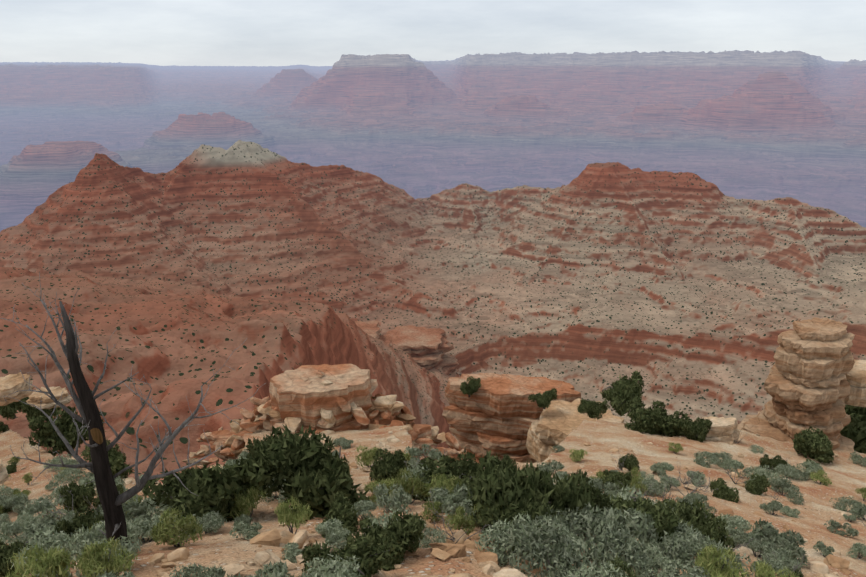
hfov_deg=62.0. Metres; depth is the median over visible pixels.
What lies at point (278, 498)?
sagebrush
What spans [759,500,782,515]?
sagebrush
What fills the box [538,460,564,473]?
sagebrush
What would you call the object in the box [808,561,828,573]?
stone
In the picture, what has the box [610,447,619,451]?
stone
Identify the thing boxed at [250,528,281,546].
stone
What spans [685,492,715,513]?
sagebrush
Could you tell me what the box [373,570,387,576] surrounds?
stone
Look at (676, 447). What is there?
rabbitbrush
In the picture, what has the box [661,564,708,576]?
sagebrush
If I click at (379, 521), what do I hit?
sagebrush
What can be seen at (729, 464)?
sagebrush
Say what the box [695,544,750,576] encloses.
rabbitbrush
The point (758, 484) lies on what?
juniper
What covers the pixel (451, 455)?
rubble block
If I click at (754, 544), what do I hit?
sagebrush
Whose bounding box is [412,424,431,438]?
rubble block
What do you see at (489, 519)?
sagebrush
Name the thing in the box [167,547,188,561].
stone
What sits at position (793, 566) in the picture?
dead shrub
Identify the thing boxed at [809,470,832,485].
rabbitbrush
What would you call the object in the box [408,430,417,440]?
rubble block
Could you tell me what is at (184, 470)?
juniper
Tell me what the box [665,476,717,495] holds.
dead shrub
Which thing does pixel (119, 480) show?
sagebrush
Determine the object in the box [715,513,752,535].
sagebrush
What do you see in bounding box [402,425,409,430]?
stone
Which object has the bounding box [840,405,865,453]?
juniper
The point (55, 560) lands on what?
rabbitbrush
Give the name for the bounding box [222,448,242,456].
rubble block
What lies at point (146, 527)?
sagebrush
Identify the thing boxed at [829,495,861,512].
sagebrush
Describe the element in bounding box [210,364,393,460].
rock outcrop
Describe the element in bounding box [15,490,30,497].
rabbitbrush
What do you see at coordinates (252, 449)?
juniper
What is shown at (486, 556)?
stone
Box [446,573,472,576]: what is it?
stone
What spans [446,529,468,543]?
stone
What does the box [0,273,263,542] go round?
dead tree snag
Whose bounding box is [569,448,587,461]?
rabbitbrush
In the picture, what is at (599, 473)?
rabbitbrush
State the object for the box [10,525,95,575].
sagebrush
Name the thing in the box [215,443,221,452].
rubble block
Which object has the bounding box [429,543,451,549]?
stone
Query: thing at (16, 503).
sagebrush
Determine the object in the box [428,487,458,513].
sagebrush
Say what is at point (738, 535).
sagebrush
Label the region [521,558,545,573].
stone
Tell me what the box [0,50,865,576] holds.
terrain ground
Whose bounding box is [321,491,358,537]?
shrub
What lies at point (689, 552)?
sagebrush
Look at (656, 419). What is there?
juniper
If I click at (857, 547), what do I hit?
sagebrush
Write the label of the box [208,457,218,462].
rubble block
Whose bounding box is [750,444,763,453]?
sagebrush
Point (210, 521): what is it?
sagebrush
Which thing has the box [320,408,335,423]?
rubble block
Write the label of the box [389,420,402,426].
rubble block
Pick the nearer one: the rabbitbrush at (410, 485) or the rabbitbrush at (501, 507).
the rabbitbrush at (501, 507)
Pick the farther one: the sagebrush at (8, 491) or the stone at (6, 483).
the stone at (6, 483)
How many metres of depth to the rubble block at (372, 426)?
46.77 m
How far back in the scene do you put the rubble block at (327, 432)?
45.40 m
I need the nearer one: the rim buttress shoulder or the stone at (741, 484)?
the stone at (741, 484)
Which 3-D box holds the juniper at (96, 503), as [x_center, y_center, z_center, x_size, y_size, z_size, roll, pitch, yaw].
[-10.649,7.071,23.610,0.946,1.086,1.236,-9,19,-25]
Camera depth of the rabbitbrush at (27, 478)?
38.48 m
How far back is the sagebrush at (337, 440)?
39.41 m
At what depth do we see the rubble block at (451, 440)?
49.56 m
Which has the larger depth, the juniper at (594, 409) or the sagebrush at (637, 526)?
the juniper at (594, 409)
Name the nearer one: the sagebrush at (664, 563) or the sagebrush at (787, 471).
the sagebrush at (664, 563)
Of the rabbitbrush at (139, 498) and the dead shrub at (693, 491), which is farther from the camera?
the dead shrub at (693, 491)
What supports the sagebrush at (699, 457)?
on the terrain ground
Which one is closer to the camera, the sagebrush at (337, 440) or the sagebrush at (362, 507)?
the sagebrush at (362, 507)
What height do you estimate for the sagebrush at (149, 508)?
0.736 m
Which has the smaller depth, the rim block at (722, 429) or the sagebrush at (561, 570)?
the sagebrush at (561, 570)
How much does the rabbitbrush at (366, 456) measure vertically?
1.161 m
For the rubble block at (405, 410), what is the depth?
50.42 m
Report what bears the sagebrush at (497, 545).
on the terrain ground
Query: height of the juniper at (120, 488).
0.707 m
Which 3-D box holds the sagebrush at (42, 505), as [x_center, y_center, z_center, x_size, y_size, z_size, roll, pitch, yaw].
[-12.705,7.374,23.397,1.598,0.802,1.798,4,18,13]
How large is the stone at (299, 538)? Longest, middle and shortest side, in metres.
0.732 x 0.710 x 0.280 m
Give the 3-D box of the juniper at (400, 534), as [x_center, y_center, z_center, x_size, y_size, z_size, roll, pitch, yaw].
[-0.864,4.862,13.723,1.309,1.075,1.615,8,19,24]
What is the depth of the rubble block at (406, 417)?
49.75 m
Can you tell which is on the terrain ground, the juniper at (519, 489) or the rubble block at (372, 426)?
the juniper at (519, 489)
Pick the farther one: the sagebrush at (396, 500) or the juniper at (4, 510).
the juniper at (4, 510)
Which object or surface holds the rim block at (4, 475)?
on the terrain ground
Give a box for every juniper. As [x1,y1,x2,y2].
[0,376,22,420]
[0,420,8,432]
[0,504,10,513]
[0,536,34,576]
[6,462,16,473]
[21,394,58,421]
[28,405,106,456]
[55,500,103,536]
[58,480,96,511]
[63,480,93,512]
[80,439,133,478]
[92,493,101,509]
[116,484,123,494]
[141,450,283,521]
[181,468,192,478]
[244,434,286,475]
[255,424,369,521]
[299,533,394,576]
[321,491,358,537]
[344,510,427,570]
[369,448,412,483]
[406,456,472,500]
[438,449,478,479]
[460,376,481,396]
[465,449,594,524]
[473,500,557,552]
[503,454,517,470]
[528,388,556,408]
[540,469,610,533]
[577,399,609,418]
[594,493,690,548]
[594,552,636,576]
[600,371,644,416]
[601,469,633,482]
[601,471,630,492]
[618,453,639,471]
[624,396,694,436]
[661,498,721,529]
[674,498,735,553]
[681,417,712,442]
[710,478,738,502]
[744,473,769,494]
[759,454,787,471]
[789,570,803,576]
[792,426,834,463]
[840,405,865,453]
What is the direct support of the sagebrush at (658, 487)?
on the terrain ground
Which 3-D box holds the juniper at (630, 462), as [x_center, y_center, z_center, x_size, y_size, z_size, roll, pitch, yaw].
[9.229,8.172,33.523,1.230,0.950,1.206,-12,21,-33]
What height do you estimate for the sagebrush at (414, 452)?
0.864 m
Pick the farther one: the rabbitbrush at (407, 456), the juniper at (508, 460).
the rabbitbrush at (407, 456)
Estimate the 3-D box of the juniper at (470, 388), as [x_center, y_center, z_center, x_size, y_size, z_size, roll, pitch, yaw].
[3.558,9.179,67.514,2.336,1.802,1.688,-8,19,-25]
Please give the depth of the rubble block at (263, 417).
47.46 m
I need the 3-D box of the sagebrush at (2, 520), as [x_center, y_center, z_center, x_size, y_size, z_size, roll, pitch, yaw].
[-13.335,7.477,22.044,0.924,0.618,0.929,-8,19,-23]
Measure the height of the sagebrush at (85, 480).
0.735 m
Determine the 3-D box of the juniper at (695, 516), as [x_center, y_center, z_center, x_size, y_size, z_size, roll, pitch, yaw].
[6.607,6.165,18.121,1.276,1.396,1.685,-11,21,-32]
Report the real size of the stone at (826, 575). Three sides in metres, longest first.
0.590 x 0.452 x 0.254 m
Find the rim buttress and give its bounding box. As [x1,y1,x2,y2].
[442,373,580,462]
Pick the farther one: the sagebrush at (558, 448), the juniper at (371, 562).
the sagebrush at (558, 448)
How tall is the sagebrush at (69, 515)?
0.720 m
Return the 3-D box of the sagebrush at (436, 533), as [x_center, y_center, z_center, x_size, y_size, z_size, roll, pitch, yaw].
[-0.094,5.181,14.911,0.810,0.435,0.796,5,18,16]
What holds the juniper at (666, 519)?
on the terrain ground
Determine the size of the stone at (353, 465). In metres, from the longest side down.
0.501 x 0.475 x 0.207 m
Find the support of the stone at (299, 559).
on the terrain ground
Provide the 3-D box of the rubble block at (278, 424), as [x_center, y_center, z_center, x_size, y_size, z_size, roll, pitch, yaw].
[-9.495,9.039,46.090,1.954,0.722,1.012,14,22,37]
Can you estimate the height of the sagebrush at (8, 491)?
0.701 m
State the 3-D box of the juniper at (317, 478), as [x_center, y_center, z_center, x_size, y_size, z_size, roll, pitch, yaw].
[-3.564,5.369,20.541,2.860,2.659,3.958,-8,19,-25]
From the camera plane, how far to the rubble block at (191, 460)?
47.60 m
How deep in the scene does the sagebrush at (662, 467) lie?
32.86 m
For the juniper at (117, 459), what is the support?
on the terrain ground
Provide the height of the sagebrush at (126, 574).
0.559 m
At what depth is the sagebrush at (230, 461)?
30.46 m
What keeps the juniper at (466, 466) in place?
on the terrain ground
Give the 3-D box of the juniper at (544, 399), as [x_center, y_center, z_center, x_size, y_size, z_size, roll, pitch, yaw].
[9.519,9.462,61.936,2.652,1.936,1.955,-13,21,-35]
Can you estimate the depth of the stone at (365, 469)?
28.86 m
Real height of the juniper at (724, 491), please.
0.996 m
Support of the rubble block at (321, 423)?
attached to the rubble block at (329, 425)
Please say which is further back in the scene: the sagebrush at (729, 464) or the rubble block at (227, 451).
the rubble block at (227, 451)
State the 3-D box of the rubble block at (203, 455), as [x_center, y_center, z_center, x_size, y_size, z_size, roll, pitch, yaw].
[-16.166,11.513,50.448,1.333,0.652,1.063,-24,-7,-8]
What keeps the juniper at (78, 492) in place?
on the terrain ground
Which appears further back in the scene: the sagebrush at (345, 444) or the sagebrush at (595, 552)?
the sagebrush at (345, 444)
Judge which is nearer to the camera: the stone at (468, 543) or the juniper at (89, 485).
the stone at (468, 543)
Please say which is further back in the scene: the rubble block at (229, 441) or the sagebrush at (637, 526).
the rubble block at (229, 441)
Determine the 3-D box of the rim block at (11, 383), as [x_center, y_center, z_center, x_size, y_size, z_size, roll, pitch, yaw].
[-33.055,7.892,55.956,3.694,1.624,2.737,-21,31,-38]
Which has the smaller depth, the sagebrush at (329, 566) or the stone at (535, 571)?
the sagebrush at (329, 566)
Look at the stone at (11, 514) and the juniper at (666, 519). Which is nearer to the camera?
the juniper at (666, 519)
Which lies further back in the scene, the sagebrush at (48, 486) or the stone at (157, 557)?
the sagebrush at (48, 486)
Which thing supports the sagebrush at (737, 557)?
on the terrain ground
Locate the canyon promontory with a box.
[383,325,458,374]
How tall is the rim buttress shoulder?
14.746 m
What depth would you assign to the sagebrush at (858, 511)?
32.55 m
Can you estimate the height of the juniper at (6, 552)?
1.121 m
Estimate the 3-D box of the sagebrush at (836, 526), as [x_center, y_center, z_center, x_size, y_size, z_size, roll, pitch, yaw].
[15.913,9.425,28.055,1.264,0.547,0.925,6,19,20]
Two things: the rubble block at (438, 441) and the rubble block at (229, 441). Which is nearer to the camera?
the rubble block at (229, 441)
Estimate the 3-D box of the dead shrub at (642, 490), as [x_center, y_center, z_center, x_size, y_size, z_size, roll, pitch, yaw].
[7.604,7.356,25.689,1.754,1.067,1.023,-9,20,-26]
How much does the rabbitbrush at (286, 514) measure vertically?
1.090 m
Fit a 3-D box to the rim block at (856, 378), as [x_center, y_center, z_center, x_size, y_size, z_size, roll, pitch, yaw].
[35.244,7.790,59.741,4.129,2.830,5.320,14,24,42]
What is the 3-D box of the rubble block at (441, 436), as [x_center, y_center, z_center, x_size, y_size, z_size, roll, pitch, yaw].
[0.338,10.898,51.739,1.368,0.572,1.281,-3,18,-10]
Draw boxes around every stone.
[2,481,13,485]
[8,510,17,517]
[124,479,131,485]
[148,553,165,563]
[161,562,176,567]
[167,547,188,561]
[222,563,243,576]
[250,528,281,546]
[254,549,282,566]
[271,560,296,571]
[280,530,293,543]
[284,530,307,553]
[296,554,314,565]
[348,462,357,468]
[362,467,370,471]
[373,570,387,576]
[386,435,395,442]
[391,438,400,442]
[392,564,400,568]
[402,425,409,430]
[405,551,419,555]
[418,510,436,522]
[424,521,435,531]
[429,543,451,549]
[431,548,451,560]
[444,544,465,556]
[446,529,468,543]
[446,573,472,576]
[462,557,470,561]
[464,539,475,548]
[469,531,486,539]
[474,547,484,559]
[477,551,497,564]
[479,561,500,572]
[481,564,494,574]
[493,568,525,576]
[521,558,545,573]
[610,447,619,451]
[647,466,654,473]
[684,484,696,490]
[718,509,733,515]
[729,472,737,477]
[735,481,744,486]
[737,452,743,457]
[740,546,750,555]
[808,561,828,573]
[817,574,837,576]
[823,554,849,568]
[826,546,840,554]
[831,564,840,569]
[840,568,850,573]
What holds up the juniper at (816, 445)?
on the terrain ground
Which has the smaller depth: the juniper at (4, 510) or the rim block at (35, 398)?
the juniper at (4, 510)
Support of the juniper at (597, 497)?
on the terrain ground
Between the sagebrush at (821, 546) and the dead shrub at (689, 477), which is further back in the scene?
the dead shrub at (689, 477)
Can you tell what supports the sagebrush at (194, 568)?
on the terrain ground
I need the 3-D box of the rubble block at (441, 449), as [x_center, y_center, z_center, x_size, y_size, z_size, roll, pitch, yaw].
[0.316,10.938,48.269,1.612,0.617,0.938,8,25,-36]
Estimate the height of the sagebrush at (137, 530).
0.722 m
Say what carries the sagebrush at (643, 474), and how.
on the terrain ground
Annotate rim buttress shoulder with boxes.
[526,398,623,462]
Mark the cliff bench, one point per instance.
(371, 328)
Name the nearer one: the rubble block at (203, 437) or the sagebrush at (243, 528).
the sagebrush at (243, 528)
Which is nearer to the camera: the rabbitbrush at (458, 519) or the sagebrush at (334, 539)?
the sagebrush at (334, 539)
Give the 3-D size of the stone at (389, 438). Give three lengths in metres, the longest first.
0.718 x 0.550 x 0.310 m
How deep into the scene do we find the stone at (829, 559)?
20.70 m
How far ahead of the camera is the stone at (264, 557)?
13.06 m
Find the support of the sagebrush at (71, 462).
on the terrain ground
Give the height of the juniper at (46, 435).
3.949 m
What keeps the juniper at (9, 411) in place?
on the terrain ground
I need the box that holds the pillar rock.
[736,317,854,451]
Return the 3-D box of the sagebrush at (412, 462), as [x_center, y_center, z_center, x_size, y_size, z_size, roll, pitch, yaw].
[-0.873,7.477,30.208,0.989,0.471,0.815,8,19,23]
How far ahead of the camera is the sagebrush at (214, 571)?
10.28 m
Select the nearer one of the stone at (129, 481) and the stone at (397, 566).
the stone at (397, 566)
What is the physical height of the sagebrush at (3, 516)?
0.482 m
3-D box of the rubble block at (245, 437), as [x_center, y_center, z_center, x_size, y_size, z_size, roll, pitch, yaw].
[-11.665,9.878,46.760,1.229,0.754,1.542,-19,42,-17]
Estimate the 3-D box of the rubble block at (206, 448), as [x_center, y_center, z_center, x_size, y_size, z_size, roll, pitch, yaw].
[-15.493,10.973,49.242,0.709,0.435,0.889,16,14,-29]
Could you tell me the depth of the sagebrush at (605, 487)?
24.73 m
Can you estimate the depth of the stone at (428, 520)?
17.58 m
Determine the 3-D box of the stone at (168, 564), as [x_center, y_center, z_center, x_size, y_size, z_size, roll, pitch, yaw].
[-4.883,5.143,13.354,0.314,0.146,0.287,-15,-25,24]
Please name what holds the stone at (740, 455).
on the terrain ground
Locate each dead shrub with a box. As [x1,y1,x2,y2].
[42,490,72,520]
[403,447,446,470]
[424,489,491,543]
[611,451,629,470]
[619,480,654,498]
[652,480,676,499]
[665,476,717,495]
[677,466,706,486]
[704,510,756,551]
[723,466,750,483]
[758,549,812,575]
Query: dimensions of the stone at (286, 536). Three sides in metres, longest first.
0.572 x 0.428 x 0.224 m
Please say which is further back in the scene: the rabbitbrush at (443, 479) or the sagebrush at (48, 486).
the sagebrush at (48, 486)
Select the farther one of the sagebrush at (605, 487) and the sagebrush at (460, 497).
the sagebrush at (605, 487)
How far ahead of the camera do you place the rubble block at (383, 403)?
47.70 m
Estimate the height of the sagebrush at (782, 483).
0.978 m
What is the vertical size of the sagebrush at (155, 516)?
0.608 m
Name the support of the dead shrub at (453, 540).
on the terrain ground
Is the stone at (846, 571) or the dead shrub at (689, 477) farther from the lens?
the dead shrub at (689, 477)
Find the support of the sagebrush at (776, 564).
on the terrain ground
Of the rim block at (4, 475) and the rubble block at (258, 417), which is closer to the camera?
the rim block at (4, 475)
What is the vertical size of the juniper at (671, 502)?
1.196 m
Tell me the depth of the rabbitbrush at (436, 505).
17.36 m
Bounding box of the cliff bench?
[354,321,392,346]
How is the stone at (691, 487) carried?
on the terrain ground
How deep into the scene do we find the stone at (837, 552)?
23.39 m
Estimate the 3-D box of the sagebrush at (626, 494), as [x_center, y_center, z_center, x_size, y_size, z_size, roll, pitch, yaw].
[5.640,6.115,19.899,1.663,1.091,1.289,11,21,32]
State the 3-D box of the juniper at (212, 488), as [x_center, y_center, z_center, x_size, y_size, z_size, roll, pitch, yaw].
[-5.870,5.472,19.455,3.622,2.380,2.670,-10,20,-29]
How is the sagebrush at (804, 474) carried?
on the terrain ground
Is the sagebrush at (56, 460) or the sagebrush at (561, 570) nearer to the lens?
the sagebrush at (561, 570)
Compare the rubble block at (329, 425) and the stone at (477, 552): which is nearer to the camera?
the stone at (477, 552)
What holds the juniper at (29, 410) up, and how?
on the terrain ground
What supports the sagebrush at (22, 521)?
on the terrain ground
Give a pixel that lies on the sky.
(149, 32)
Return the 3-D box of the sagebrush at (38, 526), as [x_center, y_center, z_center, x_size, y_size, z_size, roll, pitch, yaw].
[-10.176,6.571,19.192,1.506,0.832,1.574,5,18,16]
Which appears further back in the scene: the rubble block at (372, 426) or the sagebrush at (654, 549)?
the rubble block at (372, 426)
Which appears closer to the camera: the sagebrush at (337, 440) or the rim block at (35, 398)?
the sagebrush at (337, 440)
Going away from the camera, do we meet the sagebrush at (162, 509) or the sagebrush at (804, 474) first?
the sagebrush at (162, 509)
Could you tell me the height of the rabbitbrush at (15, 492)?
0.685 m
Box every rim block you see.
[0,372,33,405]
[0,459,8,483]
[26,386,71,408]
[693,416,739,442]
[843,360,865,406]
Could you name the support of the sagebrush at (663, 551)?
on the terrain ground
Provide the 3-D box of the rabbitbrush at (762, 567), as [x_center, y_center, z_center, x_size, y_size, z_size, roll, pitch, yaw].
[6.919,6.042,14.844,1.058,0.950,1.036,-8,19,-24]
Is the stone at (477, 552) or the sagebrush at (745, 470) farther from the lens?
the sagebrush at (745, 470)
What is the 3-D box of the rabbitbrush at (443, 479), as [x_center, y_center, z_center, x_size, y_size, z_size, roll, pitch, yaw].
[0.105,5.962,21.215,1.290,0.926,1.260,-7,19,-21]
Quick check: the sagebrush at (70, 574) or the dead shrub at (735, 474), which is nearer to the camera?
the sagebrush at (70, 574)
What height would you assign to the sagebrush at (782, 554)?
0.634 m
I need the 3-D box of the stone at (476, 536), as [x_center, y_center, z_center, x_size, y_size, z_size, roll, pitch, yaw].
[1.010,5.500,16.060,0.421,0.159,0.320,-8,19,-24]
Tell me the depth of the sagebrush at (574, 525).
15.31 m
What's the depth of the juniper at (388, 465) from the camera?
25.43 m
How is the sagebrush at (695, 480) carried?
on the terrain ground
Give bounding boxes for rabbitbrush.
[2,541,77,576]
[8,456,19,463]
[13,489,29,497]
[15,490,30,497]
[22,473,32,484]
[75,536,139,576]
[123,495,142,518]
[150,507,203,546]
[228,485,266,518]
[274,496,312,533]
[355,443,382,466]
[364,476,396,503]
[387,467,425,503]
[403,453,411,465]
[418,473,455,498]
[420,501,445,521]
[429,476,469,500]
[444,505,476,534]
[472,499,511,520]
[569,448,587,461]
[591,471,605,478]
[624,466,644,487]
[628,476,646,493]
[667,442,683,453]
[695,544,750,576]
[745,560,796,576]
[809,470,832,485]
[854,487,865,500]
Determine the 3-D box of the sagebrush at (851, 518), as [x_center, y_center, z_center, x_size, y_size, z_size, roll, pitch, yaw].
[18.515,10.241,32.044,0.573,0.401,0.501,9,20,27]
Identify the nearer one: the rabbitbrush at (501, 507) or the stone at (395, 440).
the rabbitbrush at (501, 507)
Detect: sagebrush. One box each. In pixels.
[0,484,21,496]
[0,494,13,507]
[0,513,10,525]
[0,516,36,545]
[0,519,11,537]
[2,492,32,513]
[8,513,41,536]
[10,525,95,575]
[16,494,66,523]
[19,517,56,552]
[32,565,73,576]
[43,454,71,470]
[44,481,58,489]
[48,510,76,524]
[50,485,68,501]
[51,468,86,483]
[54,458,79,471]
[67,521,138,567]
[74,536,140,576]
[77,472,93,484]
[79,476,96,490]
[84,497,151,519]
[94,520,145,548]
[96,476,125,496]
[97,570,134,576]
[125,513,153,534]
[127,516,166,542]
[132,497,162,519]
[150,505,205,540]
[159,501,175,514]
[169,562,209,576]
[184,510,226,539]
[202,565,240,576]
[221,456,246,469]
[229,520,262,539]
[234,514,251,524]
[237,449,248,458]
[245,559,306,576]
[262,479,286,502]
[282,542,302,562]
[300,557,352,576]
[313,553,360,576]
[315,517,346,536]
[325,529,350,551]
[332,437,345,446]
[339,439,352,449]
[351,500,376,520]
[360,507,425,535]
[373,483,411,512]
[402,464,430,498]
[403,443,441,463]
[406,460,421,469]
[419,526,447,548]
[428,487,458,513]
[440,484,484,523]
[474,519,544,568]
[503,514,599,576]
[512,512,587,568]
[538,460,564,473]
[538,561,581,576]
[540,505,577,532]
[551,444,564,452]
[551,503,636,565]
[555,471,570,480]
[562,561,628,576]
[581,516,647,575]
[586,505,658,544]
[588,477,620,497]
[610,486,657,504]
[622,534,661,573]
[631,552,685,576]
[638,471,653,485]
[638,477,666,496]
[650,462,674,477]
[650,538,687,568]
[657,530,755,576]
[658,521,702,557]
[659,476,680,491]
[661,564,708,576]
[669,495,709,516]
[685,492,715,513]
[686,470,706,486]
[693,451,722,467]
[709,451,732,467]
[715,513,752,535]
[721,459,743,476]
[724,527,746,545]
[729,554,743,568]
[740,465,768,479]
[741,532,776,556]
[747,465,780,481]
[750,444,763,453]
[750,557,789,575]
[752,518,808,565]
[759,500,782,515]
[760,546,801,573]
[768,476,799,498]
[774,464,799,479]
[780,506,800,517]
[785,490,803,504]
[793,466,812,480]
[797,460,823,473]
[813,541,834,556]
[824,519,858,537]
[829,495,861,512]
[843,514,855,521]
[846,542,865,558]
[848,451,865,466]
[851,503,865,520]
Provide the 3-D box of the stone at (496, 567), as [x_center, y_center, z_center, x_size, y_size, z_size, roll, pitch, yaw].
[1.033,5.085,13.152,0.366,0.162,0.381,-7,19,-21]
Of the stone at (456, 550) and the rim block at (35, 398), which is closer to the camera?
the stone at (456, 550)
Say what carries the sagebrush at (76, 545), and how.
on the terrain ground
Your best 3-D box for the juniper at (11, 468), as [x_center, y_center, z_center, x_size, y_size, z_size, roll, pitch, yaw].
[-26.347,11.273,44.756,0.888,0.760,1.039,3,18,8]
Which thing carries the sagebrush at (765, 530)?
on the terrain ground
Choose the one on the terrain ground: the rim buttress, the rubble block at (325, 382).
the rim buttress
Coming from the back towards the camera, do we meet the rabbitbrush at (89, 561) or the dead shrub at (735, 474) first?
the dead shrub at (735, 474)
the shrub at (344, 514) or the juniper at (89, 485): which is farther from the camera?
the juniper at (89, 485)
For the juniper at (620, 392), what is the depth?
64.49 m
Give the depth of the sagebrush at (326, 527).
15.49 m
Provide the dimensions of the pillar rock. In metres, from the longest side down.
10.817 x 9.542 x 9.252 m
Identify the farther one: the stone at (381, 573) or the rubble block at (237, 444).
the rubble block at (237, 444)
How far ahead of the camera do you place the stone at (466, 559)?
13.53 m
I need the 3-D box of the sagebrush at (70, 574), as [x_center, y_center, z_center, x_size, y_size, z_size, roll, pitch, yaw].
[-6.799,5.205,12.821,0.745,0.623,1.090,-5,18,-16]
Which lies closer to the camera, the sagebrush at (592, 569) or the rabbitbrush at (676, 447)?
the sagebrush at (592, 569)
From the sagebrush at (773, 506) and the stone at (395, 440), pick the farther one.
the stone at (395, 440)
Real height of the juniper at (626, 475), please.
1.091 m
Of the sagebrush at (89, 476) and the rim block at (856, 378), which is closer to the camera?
the sagebrush at (89, 476)
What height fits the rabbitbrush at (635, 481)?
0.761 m
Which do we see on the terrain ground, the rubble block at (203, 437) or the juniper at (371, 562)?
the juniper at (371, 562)
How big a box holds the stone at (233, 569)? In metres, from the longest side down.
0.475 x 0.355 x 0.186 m
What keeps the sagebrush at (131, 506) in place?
on the terrain ground
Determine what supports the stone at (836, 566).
on the terrain ground
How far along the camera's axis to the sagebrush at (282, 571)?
9.81 m
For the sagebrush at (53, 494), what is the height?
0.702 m
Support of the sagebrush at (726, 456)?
on the terrain ground
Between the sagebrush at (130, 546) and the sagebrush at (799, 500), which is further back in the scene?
the sagebrush at (799, 500)
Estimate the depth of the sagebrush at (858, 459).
52.91 m
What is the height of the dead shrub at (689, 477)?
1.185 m
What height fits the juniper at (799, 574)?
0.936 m
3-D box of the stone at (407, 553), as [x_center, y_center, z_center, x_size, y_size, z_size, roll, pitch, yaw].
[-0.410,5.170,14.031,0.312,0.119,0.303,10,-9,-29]
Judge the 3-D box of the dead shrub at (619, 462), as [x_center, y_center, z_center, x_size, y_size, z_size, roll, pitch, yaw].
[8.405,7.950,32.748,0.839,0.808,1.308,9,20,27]
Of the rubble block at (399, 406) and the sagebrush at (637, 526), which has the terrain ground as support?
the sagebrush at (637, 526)
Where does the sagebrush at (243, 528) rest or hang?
on the terrain ground
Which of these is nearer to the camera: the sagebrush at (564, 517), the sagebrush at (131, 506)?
the sagebrush at (564, 517)
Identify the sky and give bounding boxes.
[0,0,865,65]
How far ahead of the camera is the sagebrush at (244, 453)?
34.33 m
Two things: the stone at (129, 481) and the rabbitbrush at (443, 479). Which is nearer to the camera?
the rabbitbrush at (443, 479)
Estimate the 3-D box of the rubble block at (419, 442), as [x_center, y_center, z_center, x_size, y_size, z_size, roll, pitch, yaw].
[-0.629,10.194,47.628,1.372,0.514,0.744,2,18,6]
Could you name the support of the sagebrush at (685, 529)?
on the terrain ground
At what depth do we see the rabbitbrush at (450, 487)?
19.81 m
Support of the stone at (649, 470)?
on the terrain ground
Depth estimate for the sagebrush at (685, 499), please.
23.17 m
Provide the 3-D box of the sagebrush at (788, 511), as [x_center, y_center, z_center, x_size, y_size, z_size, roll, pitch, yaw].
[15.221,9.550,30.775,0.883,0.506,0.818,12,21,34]
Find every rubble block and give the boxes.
[182,458,199,463]
[191,449,211,457]
[194,460,212,465]
[200,432,213,442]
[200,445,211,454]
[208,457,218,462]
[210,430,231,440]
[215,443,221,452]
[220,447,234,456]
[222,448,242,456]
[224,435,236,446]
[229,422,240,433]
[231,436,244,450]
[239,420,257,431]
[240,408,255,419]
[242,433,250,442]
[250,397,264,405]
[254,396,269,415]
[254,413,262,421]
[257,404,272,414]
[259,414,266,420]
[262,401,270,408]
[268,410,280,418]
[274,422,296,435]
[284,417,300,432]
[300,373,308,381]
[317,416,334,427]
[317,430,333,434]
[318,420,333,426]
[320,380,332,385]
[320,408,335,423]
[336,397,350,411]
[350,402,356,410]
[351,407,369,424]
[368,424,382,429]
[369,410,378,418]
[370,379,377,394]
[373,395,396,411]
[381,410,390,419]
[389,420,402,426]
[390,401,403,414]
[399,414,415,421]
[401,405,413,420]
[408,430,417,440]
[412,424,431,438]
[415,438,433,447]
[427,447,447,455]
[431,426,438,438]
[433,432,446,445]
[433,438,441,443]
[445,432,458,449]
[445,453,458,459]
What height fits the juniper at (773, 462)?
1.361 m
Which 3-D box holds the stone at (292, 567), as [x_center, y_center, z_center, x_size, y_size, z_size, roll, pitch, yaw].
[-2.598,4.926,12.440,0.512,0.239,0.468,-8,43,-3]
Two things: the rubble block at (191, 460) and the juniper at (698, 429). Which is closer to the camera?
the rubble block at (191, 460)
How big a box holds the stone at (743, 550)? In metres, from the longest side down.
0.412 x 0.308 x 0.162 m
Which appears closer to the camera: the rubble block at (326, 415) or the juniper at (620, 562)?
the juniper at (620, 562)
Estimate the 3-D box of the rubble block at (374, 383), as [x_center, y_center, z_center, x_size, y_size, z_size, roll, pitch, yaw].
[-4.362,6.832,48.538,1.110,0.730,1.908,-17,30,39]
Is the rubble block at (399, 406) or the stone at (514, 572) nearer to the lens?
the stone at (514, 572)
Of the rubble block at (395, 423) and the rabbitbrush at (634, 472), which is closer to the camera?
the rabbitbrush at (634, 472)
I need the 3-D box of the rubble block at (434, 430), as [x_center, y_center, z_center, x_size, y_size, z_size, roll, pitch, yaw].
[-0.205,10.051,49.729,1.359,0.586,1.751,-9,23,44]
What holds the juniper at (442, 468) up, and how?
on the terrain ground
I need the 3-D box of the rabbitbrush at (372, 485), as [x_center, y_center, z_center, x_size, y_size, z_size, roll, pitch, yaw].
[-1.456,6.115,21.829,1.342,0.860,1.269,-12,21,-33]
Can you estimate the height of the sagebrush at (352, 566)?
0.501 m
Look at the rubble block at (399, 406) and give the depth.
49.04 m

